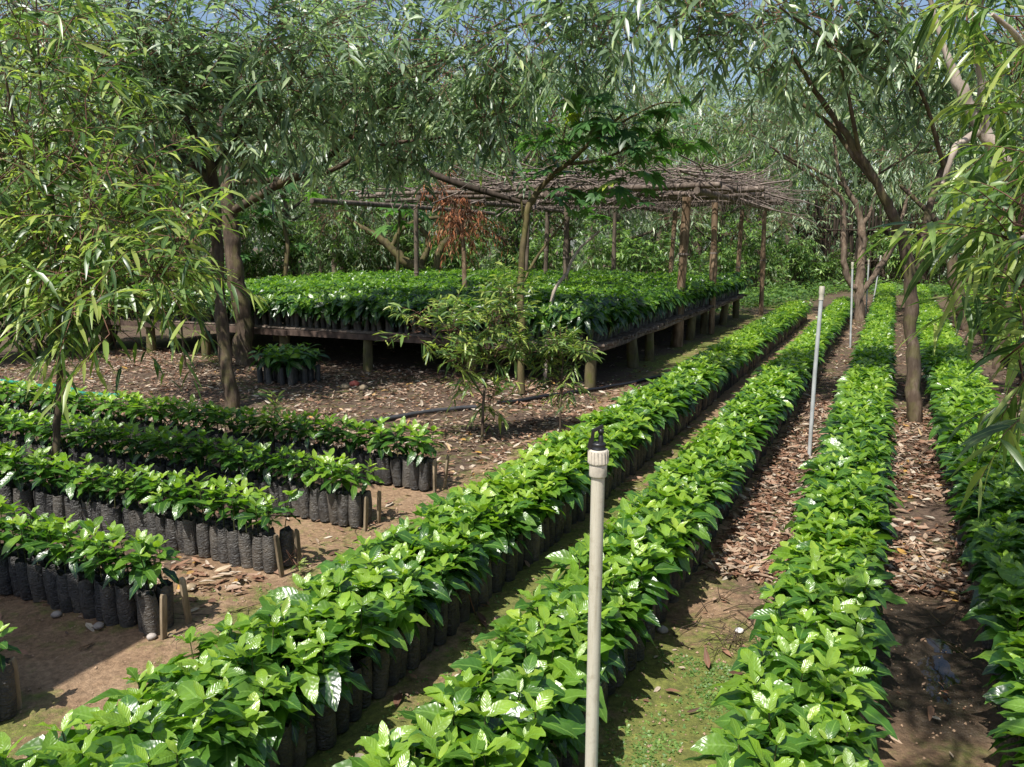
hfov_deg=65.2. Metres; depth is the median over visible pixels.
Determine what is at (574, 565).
coffee seedling
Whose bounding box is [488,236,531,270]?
shrub
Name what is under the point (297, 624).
coffee seedling
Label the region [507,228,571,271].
shrub
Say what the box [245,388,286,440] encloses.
slender sapling
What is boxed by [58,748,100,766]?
coffee seedling
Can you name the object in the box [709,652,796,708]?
coffee seedling
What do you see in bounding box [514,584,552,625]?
coffee seedling
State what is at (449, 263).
shrub
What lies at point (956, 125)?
grove tree
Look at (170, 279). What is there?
shrub
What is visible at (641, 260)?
shrub
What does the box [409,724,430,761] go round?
coffee seedling
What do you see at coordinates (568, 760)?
coffee seedling
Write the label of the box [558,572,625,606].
coffee seedling
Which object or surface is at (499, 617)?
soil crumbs
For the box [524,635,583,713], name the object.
coffee seedling
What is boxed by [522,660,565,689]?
coffee seedling
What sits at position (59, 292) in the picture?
slender sapling
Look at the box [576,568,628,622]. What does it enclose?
coffee seedling
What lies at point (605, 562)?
coffee seedling
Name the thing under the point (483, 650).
coffee seedling
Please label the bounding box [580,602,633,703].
coffee seedling
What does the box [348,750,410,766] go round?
coffee seedling
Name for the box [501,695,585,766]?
coffee seedling
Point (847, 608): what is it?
coffee seedling
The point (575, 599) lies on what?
coffee seedling
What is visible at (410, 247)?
shrub
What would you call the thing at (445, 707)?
coffee seedling
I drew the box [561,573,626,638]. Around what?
coffee seedling
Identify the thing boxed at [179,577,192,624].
wooden peg
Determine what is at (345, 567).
coffee seedling
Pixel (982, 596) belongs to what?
coffee seedling
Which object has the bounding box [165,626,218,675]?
coffee seedling
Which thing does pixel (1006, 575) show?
coffee seedling
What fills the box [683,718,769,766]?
coffee seedling
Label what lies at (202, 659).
coffee seedling
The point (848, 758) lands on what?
coffee seedling
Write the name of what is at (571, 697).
coffee seedling
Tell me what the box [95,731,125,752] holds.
coffee seedling
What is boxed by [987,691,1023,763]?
coffee seedling
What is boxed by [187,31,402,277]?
grove tree
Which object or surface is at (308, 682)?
coffee seedling
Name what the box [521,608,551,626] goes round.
coffee seedling
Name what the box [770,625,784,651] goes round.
coffee seedling
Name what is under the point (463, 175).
grove tree
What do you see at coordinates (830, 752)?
coffee seedling
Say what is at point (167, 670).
coffee seedling
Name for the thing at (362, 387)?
stone
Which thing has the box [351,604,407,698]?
coffee seedling
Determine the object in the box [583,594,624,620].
coffee seedling
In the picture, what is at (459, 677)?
coffee seedling
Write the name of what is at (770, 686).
coffee seedling
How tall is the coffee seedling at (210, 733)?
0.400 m
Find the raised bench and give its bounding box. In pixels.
[93,294,746,387]
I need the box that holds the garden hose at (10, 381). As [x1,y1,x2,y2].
[0,379,118,396]
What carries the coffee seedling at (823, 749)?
on the ground
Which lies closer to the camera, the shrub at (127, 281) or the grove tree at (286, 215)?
the shrub at (127, 281)
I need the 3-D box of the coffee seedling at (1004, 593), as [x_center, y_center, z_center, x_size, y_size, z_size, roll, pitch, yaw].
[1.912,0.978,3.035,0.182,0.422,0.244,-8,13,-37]
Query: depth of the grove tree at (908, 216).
31.32 m
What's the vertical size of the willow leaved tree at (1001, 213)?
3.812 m
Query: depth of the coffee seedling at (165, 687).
2.41 m
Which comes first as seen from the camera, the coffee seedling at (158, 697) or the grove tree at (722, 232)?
the coffee seedling at (158, 697)
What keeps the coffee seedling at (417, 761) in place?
on the ground
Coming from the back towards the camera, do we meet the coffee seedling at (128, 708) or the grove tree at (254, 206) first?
the grove tree at (254, 206)
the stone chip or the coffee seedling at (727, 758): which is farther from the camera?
the stone chip
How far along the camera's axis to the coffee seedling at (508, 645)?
2.70 m
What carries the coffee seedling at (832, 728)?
on the ground
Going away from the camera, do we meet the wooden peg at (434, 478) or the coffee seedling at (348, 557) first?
the coffee seedling at (348, 557)
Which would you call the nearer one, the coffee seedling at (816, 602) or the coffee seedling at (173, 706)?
the coffee seedling at (173, 706)
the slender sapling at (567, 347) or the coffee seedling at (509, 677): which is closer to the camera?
the coffee seedling at (509, 677)
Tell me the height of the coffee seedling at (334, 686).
0.412 m
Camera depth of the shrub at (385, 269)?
22.41 m
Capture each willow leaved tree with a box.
[0,0,413,408]
[211,0,674,365]
[591,0,1023,423]
[668,11,955,320]
[841,11,1023,332]
[852,0,1023,517]
[934,24,1023,369]
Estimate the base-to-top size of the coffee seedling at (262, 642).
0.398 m
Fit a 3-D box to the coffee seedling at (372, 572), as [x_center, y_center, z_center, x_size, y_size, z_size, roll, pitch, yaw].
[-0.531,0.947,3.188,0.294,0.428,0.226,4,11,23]
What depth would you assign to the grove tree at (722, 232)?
24.92 m
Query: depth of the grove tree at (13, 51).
16.82 m
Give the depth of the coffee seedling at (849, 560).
3.36 m
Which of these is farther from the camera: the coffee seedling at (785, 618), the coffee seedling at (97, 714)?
the coffee seedling at (785, 618)
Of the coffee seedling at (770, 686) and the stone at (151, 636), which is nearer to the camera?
the coffee seedling at (770, 686)
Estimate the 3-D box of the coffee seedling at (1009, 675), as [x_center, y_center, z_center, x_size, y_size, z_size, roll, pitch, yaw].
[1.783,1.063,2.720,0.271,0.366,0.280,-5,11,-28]
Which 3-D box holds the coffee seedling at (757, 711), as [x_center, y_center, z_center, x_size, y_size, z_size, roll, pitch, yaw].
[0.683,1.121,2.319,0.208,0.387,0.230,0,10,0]
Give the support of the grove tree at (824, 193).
on the ground
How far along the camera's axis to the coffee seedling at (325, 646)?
2.82 m
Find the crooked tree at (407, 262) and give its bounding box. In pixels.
[273,155,459,277]
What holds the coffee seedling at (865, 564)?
on the ground
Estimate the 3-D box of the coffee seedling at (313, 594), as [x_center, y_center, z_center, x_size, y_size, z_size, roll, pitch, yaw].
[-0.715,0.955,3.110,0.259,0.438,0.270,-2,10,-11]
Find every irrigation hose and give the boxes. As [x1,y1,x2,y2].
[364,405,476,422]
[497,375,660,404]
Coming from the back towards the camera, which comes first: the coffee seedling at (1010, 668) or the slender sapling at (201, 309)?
the slender sapling at (201, 309)
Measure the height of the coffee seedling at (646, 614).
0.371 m
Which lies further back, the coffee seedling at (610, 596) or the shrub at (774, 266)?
the shrub at (774, 266)
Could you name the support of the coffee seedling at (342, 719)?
on the ground
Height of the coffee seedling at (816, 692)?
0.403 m
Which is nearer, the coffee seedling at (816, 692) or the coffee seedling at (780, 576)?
the coffee seedling at (816, 692)
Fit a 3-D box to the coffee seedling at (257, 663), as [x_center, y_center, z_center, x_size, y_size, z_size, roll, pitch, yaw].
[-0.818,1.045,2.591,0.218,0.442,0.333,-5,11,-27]
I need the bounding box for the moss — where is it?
[176,343,744,766]
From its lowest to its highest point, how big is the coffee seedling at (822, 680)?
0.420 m
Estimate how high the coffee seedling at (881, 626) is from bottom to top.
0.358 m
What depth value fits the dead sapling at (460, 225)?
13.18 m
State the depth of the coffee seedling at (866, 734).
2.26 m
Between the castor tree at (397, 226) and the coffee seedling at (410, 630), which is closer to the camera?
the coffee seedling at (410, 630)
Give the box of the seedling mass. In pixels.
[0,266,1023,766]
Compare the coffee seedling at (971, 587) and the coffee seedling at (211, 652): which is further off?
the coffee seedling at (971, 587)
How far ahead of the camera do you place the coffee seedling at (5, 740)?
2.11 m
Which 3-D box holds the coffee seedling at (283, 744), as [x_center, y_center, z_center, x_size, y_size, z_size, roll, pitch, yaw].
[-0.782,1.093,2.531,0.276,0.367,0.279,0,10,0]
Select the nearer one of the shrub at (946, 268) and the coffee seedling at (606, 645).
the coffee seedling at (606, 645)
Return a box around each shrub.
[0,174,95,356]
[0,227,47,355]
[17,248,117,351]
[76,237,156,344]
[118,228,181,286]
[169,252,211,282]
[224,241,273,281]
[249,222,321,278]
[300,258,330,276]
[322,235,383,272]
[354,221,420,272]
[388,228,445,268]
[420,222,496,270]
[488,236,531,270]
[490,258,507,269]
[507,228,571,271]
[571,218,634,272]
[606,224,678,273]
[673,246,708,274]
[705,236,759,297]
[731,227,793,292]
[767,227,829,291]
[808,244,849,287]
[834,252,865,282]
[866,226,916,283]
[897,229,946,285]
[935,247,973,281]
[973,258,1003,285]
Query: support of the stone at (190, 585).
on the ground
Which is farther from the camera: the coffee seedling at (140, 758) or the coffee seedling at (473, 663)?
the coffee seedling at (473, 663)
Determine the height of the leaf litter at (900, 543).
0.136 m
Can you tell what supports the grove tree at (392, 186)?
on the ground
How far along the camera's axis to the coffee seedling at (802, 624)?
2.85 m
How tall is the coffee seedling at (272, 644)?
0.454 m
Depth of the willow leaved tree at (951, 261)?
15.52 m
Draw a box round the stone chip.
[735,627,743,633]
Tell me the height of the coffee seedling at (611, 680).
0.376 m
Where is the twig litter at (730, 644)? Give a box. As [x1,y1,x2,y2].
[8,354,971,665]
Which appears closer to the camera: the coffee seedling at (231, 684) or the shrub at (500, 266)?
the coffee seedling at (231, 684)
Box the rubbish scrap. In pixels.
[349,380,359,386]
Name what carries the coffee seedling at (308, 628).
on the ground
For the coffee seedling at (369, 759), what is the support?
on the ground
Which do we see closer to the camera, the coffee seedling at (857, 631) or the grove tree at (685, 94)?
the coffee seedling at (857, 631)
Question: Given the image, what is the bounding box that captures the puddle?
[915,637,962,704]
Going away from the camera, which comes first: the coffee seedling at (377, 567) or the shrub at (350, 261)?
the coffee seedling at (377, 567)
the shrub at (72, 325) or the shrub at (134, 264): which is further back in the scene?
the shrub at (134, 264)
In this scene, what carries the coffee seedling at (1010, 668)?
on the ground
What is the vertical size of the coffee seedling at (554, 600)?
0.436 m
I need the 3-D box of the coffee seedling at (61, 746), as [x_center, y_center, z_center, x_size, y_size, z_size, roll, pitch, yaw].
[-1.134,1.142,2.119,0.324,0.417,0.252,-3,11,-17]
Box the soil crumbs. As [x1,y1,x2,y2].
[3,423,991,766]
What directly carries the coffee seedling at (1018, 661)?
on the ground
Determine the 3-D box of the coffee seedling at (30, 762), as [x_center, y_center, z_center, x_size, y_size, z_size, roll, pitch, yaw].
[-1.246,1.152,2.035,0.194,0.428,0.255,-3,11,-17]
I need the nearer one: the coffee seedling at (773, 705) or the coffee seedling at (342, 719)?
the coffee seedling at (773, 705)
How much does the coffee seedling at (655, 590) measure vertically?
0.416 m
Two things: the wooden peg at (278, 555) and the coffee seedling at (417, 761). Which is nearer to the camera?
the coffee seedling at (417, 761)
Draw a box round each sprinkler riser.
[585,424,608,766]
[807,286,824,455]
[849,262,853,347]
[865,260,869,316]
[873,255,881,300]
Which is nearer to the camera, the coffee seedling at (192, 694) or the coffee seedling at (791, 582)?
the coffee seedling at (192, 694)
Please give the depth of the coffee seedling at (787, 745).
2.13 m
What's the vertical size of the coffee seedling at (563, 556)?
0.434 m
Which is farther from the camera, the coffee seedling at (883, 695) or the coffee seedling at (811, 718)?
the coffee seedling at (883, 695)
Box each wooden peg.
[8,657,21,710]
[160,594,166,639]
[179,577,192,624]
[273,533,283,577]
[294,528,301,565]
[363,496,368,531]
[377,490,380,522]
[433,459,436,492]
[443,454,449,488]
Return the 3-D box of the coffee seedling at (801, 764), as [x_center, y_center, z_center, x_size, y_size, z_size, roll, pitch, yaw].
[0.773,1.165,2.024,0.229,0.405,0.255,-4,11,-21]
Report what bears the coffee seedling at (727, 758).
on the ground
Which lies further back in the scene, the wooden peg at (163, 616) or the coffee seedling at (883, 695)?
the wooden peg at (163, 616)
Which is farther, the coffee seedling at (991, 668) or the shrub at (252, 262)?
the shrub at (252, 262)
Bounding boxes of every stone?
[50,610,61,617]
[92,622,103,629]
[146,633,156,639]
[187,583,195,591]
[340,383,349,388]
[358,384,368,390]
[657,625,667,633]
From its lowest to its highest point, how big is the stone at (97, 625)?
0.031 m
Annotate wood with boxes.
[0,27,1023,282]
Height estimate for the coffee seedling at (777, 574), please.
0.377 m
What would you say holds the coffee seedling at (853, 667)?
on the ground
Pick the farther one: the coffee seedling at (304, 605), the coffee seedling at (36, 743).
the coffee seedling at (304, 605)
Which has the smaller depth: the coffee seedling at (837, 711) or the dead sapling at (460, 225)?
the coffee seedling at (837, 711)
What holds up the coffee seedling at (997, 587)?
on the ground
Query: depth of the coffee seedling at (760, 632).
2.87 m
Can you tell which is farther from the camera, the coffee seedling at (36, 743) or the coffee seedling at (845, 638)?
the coffee seedling at (845, 638)
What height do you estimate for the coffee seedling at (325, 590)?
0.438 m
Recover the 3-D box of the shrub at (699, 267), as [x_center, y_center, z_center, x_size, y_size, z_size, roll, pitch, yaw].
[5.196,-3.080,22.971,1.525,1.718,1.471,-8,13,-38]
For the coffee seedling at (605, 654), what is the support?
on the ground
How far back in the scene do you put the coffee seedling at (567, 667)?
2.61 m
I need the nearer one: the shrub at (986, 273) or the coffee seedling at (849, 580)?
the coffee seedling at (849, 580)
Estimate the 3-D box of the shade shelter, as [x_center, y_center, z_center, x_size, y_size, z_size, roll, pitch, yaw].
[1.552,-2.705,15.832,8.549,3.173,9.512,4,11,24]
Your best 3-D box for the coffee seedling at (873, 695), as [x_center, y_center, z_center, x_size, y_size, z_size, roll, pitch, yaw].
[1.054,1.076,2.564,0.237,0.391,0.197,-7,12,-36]
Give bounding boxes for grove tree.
[0,0,141,253]
[0,0,151,242]
[0,0,207,254]
[54,6,284,285]
[148,0,331,276]
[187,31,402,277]
[225,0,457,272]
[307,27,500,272]
[346,20,559,268]
[417,39,599,269]
[467,17,682,269]
[530,33,718,268]
[588,67,742,272]
[653,111,803,283]
[710,71,852,286]
[743,48,912,267]
[806,84,939,267]
[855,60,992,277]
[913,103,1023,287]
[936,87,1023,282]
[939,4,1023,235]
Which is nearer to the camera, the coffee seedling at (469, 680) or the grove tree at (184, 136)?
the coffee seedling at (469, 680)
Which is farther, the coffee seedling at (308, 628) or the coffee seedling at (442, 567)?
the coffee seedling at (442, 567)
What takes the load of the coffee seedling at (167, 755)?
on the ground
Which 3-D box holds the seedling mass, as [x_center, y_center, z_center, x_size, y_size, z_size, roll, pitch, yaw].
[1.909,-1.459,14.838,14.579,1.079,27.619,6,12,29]
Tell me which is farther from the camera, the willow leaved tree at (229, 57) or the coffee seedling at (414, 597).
the willow leaved tree at (229, 57)
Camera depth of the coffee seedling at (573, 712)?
2.51 m
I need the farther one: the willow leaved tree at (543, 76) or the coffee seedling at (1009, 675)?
the willow leaved tree at (543, 76)
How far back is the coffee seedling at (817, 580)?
3.30 m
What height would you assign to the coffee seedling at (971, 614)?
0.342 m
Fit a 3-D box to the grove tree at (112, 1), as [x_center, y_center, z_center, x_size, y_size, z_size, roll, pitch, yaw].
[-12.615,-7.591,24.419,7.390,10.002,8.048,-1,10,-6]
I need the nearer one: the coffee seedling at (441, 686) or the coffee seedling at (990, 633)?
the coffee seedling at (441, 686)
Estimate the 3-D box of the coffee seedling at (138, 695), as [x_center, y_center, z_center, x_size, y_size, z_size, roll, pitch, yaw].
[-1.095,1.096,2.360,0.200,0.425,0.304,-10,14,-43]
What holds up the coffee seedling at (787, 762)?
on the ground
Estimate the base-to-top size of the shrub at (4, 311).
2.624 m
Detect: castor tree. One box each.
[222,168,325,275]
[371,183,435,270]
[511,92,718,393]
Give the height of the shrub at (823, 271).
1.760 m
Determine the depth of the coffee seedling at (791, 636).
2.73 m
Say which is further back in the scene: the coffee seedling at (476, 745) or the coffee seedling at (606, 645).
the coffee seedling at (606, 645)
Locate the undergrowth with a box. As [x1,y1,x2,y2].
[482,268,1017,313]
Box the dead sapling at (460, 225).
[415,169,515,287]
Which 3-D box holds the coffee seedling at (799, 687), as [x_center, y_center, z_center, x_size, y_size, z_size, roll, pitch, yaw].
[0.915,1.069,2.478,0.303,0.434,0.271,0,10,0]
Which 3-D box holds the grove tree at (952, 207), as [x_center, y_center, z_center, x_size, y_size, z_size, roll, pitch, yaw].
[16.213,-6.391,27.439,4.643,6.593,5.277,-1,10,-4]
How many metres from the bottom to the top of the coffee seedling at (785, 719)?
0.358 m
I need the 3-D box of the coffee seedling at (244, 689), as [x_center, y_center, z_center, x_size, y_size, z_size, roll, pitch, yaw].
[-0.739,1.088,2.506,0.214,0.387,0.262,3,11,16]
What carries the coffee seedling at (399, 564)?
on the ground
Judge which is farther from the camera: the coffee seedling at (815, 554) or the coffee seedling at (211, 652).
the coffee seedling at (815, 554)
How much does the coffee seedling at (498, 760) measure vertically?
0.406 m
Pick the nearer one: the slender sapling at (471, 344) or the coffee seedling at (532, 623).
the coffee seedling at (532, 623)
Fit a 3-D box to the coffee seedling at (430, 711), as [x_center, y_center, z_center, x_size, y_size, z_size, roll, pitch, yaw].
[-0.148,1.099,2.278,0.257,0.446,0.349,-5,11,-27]
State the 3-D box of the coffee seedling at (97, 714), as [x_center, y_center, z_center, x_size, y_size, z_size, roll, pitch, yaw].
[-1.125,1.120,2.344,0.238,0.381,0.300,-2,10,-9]
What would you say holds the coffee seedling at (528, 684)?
on the ground
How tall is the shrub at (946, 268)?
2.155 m
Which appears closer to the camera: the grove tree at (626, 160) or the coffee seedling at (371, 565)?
the coffee seedling at (371, 565)
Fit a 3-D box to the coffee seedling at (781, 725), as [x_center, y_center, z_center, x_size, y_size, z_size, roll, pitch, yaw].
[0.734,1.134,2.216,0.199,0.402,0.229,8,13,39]
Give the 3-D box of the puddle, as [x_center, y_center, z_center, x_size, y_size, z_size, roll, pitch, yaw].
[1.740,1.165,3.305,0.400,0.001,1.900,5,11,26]
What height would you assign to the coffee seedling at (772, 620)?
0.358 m
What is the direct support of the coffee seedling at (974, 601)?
on the ground
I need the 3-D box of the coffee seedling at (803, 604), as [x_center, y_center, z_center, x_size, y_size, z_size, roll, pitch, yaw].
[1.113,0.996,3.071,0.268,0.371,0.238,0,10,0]
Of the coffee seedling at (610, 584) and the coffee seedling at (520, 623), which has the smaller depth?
the coffee seedling at (520, 623)
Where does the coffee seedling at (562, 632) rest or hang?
on the ground
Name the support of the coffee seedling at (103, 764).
on the ground
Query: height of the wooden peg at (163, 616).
0.235 m
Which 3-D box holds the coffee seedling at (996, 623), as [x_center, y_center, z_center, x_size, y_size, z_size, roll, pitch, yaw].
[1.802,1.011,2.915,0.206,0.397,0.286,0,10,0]
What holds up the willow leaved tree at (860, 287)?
on the ground
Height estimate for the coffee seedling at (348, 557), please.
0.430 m
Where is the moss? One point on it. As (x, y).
(675, 744)
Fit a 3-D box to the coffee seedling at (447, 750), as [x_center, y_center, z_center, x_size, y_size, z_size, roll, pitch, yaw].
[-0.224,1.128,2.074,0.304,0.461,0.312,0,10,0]
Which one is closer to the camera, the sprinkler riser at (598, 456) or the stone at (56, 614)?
the sprinkler riser at (598, 456)
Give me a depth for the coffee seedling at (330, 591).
3.13 m
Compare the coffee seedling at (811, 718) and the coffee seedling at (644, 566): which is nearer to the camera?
the coffee seedling at (811, 718)
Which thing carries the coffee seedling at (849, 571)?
on the ground
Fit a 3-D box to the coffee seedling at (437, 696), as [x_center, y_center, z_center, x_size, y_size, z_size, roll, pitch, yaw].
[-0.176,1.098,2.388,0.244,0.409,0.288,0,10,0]
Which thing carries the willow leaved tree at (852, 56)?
on the ground
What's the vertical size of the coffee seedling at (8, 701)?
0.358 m
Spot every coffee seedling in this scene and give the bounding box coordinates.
[0,621,21,720]
[0,731,58,766]
[2,755,37,766]
[15,709,82,766]
[21,726,60,766]
[39,742,82,766]
[46,727,119,766]
[58,716,133,743]
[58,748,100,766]
[66,695,117,724]
[78,691,146,748]
[78,694,164,762]
[79,752,126,766]
[84,667,183,712]
[88,720,113,736]
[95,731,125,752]
[101,688,186,747]
[108,678,167,737]
[112,742,187,766]
[126,660,181,699]
[127,682,174,710]
[130,699,209,766]
[133,728,224,766]
[150,689,218,721]
[154,680,263,748]
[158,656,198,701]
[160,700,221,744]
[163,660,224,723]
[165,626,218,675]
[175,650,248,693]
[175,712,240,766]
[176,657,266,702]
[184,629,226,669]
[191,612,263,671]
[195,675,261,742]
[195,708,279,766]
[196,615,295,658]
[198,642,242,690]
[205,691,280,766]
[209,632,269,707]
[218,629,252,672]
[222,639,282,679]
[224,634,300,730]
[226,669,314,766]
[230,613,271,637]
[245,662,312,766]
[247,624,299,669]
[249,591,298,620]
[254,596,322,657]
[255,608,301,669]
[257,614,319,660]
[265,573,321,603]
[271,633,345,733]
[272,616,337,671]
[274,664,337,766]
[280,590,309,614]
[282,603,332,661]
[282,641,350,757]
[283,581,340,629]
[287,627,371,749]
[288,599,333,644]
[293,623,360,662]
[298,605,369,670]
[304,570,348,604]
[306,591,388,661]
[312,638,353,733]
[316,552,358,581]
[316,568,334,589]
[316,586,340,596]
[320,561,377,593]
[323,567,373,618]
[332,591,403,708]
[332,728,417,766]
[333,571,378,597]
[337,627,376,721]
[343,561,414,603]
[346,591,378,651]
[347,545,402,583]
[347,551,386,596]
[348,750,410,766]
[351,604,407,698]
[352,574,383,618]
[354,567,422,609]
[354,720,422,750]
[361,583,429,685]
[361,739,425,766]
[374,548,443,601]
[377,576,426,677]
[380,571,419,600]
[382,557,433,595]
[382,566,437,669]
[397,687,494,766]
[401,708,480,766]
[406,564,451,660]
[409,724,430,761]
[411,675,466,723]
[412,756,435,766]
[413,667,532,751]
[415,684,483,757]
[415,706,460,748]
[416,553,469,645]
[417,569,448,652]
[419,725,505,766]
[420,736,471,766]
[429,732,493,766]
[440,673,491,742]
[444,729,512,766]
[449,647,521,688]
[452,661,498,698]
[452,684,502,718]
[456,690,536,766]
[456,729,510,766]
[463,665,496,693]
[464,646,506,674]
[465,690,553,755]
[468,619,541,662]
[478,631,566,679]
[478,641,515,672]
[478,654,566,757]
[481,654,522,687]
[485,608,540,646]
[487,715,551,766]
[487,732,520,766]
[493,621,524,643]
[494,617,576,661]
[495,666,562,742]
[500,689,577,766]
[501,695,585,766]
[508,673,585,765]
[511,606,566,653]
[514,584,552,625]
[520,592,580,639]
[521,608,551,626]
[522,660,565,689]
[524,631,581,710]
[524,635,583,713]
[533,568,564,601]
[534,574,574,590]
[535,579,568,607]
[535,582,571,613]
[542,669,585,766]
[544,545,589,582]
[545,642,606,754]
[547,589,584,617]
[547,653,599,766]
[549,598,618,652]
[551,614,608,682]
[555,605,604,685]
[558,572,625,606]
[558,573,606,589]
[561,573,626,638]
[567,557,587,577]
[568,592,620,678]
[569,623,616,737]
[570,618,624,682]
[574,607,629,718]
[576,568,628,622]
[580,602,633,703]
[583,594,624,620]
[585,553,636,576]
[588,567,639,602]
[602,561,644,592]
[602,590,657,686]
[602,600,637,695]
[609,555,650,603]
[612,579,654,677]
[612,579,660,670]
[614,556,668,648]
[621,558,678,660]
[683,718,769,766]
[707,726,824,766]
[707,751,734,766]
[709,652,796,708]
[709,701,768,748]
[710,647,788,707]
[711,723,762,740]
[714,690,809,752]
[716,757,746,766]
[718,682,762,709]
[724,682,799,731]
[731,636,773,695]
[734,646,791,671]
[734,673,798,742]
[737,607,793,657]
[742,635,814,693]
[747,734,813,766]
[747,751,793,766]
[748,594,800,635]
[748,621,792,648]
[749,582,798,641]
[756,564,830,608]
[760,575,816,613]
[761,716,807,758]
[764,600,824,620]
[764,712,812,747]
[766,567,808,601]
[766,726,862,761]
[767,634,826,672]
[769,715,837,763]
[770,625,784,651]
[772,626,818,662]
[773,564,810,584]
[773,607,833,632]
[774,655,844,721]
[776,608,841,652]
[776,668,793,680]
[778,578,857,614]
[778,608,840,645]
[780,560,843,603]
[784,661,851,699]
[785,547,842,587]
[785,646,869,714]
[786,703,862,743]
[790,688,864,758]
[791,586,847,603]
[798,670,855,706]
[798,760,805,766]
[799,572,833,582]
[800,720,868,766]
[800,747,868,766]
[801,623,865,677]
[801,701,883,766]
[802,663,883,716]
[804,578,859,607]
[808,625,876,676]
[808,674,897,755]
[810,552,856,596]
[812,631,859,683]
[813,621,855,655]
[814,597,838,632]
[815,607,890,685]
[817,596,865,638]
[818,744,878,766]
[820,675,877,747]
[821,599,861,634]
[823,598,876,637]
[826,553,864,578]
[826,556,882,611]
[826,571,848,598]
[826,574,882,614]
[826,710,892,758]
[830,563,893,600]
[836,621,900,678]
[838,567,907,619]
[840,649,890,718]
[841,643,890,678]
[841,653,892,717]
[842,592,897,656]
[847,610,890,650]
[850,555,894,613]
[960,572,1020,648]
[960,588,1022,674]
[969,568,1022,647]
[970,558,1013,627]
[971,631,1023,743]
[972,551,1020,648]
[973,587,1023,682]
[973,605,1023,711]
[974,586,1023,633]
[974,613,1023,704]
[979,652,1022,690]
[982,631,1023,721]
[983,637,1023,735]
[985,657,1023,766]
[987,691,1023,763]
[988,562,1023,611]
[990,560,1023,627]
[992,567,1023,616]
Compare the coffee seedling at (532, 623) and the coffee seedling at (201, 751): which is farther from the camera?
the coffee seedling at (532, 623)
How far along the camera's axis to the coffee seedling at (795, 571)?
3.22 m
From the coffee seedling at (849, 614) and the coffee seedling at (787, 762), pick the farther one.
the coffee seedling at (849, 614)
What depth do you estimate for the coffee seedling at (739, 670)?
2.69 m
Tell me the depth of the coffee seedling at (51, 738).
2.19 m
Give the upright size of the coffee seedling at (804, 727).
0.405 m
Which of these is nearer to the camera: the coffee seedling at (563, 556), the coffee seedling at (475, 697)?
the coffee seedling at (475, 697)
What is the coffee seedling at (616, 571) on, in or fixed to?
on the ground
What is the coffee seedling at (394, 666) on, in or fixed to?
on the ground
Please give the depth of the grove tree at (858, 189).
33.67 m
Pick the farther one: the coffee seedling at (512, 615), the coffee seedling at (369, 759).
the coffee seedling at (512, 615)
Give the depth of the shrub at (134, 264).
19.76 m
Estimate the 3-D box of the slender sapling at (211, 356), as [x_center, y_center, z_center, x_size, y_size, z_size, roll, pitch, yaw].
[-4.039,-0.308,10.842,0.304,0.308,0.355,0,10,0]
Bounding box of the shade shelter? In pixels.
[309,147,823,346]
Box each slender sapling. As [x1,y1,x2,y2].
[0,0,267,486]
[142,261,240,368]
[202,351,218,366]
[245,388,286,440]
[284,550,316,574]
[373,261,541,441]
[493,315,606,431]
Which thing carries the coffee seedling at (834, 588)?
on the ground
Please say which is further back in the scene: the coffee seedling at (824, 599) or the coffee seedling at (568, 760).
the coffee seedling at (824, 599)
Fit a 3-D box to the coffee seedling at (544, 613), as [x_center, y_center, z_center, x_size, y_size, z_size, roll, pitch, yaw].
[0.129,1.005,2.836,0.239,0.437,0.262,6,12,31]
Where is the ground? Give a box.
[0,248,1023,766]
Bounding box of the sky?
[0,0,1023,247]
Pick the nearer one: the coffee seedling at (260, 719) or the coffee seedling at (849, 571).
the coffee seedling at (260, 719)
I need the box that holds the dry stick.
[542,231,598,385]
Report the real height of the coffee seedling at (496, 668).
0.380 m
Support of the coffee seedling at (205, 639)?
on the ground
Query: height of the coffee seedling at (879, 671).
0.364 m
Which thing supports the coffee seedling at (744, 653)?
on the ground
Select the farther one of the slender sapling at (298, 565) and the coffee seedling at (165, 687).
the slender sapling at (298, 565)
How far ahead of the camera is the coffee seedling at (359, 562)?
3.28 m
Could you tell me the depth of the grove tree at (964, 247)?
24.63 m
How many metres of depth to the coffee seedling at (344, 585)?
3.16 m
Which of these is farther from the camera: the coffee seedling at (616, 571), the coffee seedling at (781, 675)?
the coffee seedling at (616, 571)
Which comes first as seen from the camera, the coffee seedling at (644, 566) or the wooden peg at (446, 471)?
the coffee seedling at (644, 566)
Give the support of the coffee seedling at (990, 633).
on the ground
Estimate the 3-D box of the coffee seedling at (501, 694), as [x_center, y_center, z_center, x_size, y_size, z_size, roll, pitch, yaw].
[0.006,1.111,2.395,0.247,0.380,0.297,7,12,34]
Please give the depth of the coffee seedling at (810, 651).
2.62 m
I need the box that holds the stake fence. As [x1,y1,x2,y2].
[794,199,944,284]
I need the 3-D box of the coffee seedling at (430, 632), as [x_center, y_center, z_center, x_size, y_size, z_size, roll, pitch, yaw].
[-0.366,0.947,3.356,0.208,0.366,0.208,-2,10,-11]
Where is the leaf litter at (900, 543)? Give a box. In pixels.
[0,299,1023,766]
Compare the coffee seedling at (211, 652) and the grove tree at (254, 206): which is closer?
the coffee seedling at (211, 652)
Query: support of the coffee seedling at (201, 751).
on the ground
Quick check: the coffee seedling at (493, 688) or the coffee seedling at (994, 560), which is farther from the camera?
the coffee seedling at (994, 560)
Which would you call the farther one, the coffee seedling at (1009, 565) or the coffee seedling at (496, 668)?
the coffee seedling at (1009, 565)
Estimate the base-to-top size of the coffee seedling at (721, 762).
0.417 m
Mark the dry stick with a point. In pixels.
(559, 282)
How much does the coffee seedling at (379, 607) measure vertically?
0.438 m
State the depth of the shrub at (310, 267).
21.50 m
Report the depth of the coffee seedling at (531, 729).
2.23 m
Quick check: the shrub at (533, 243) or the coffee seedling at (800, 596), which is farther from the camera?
the shrub at (533, 243)

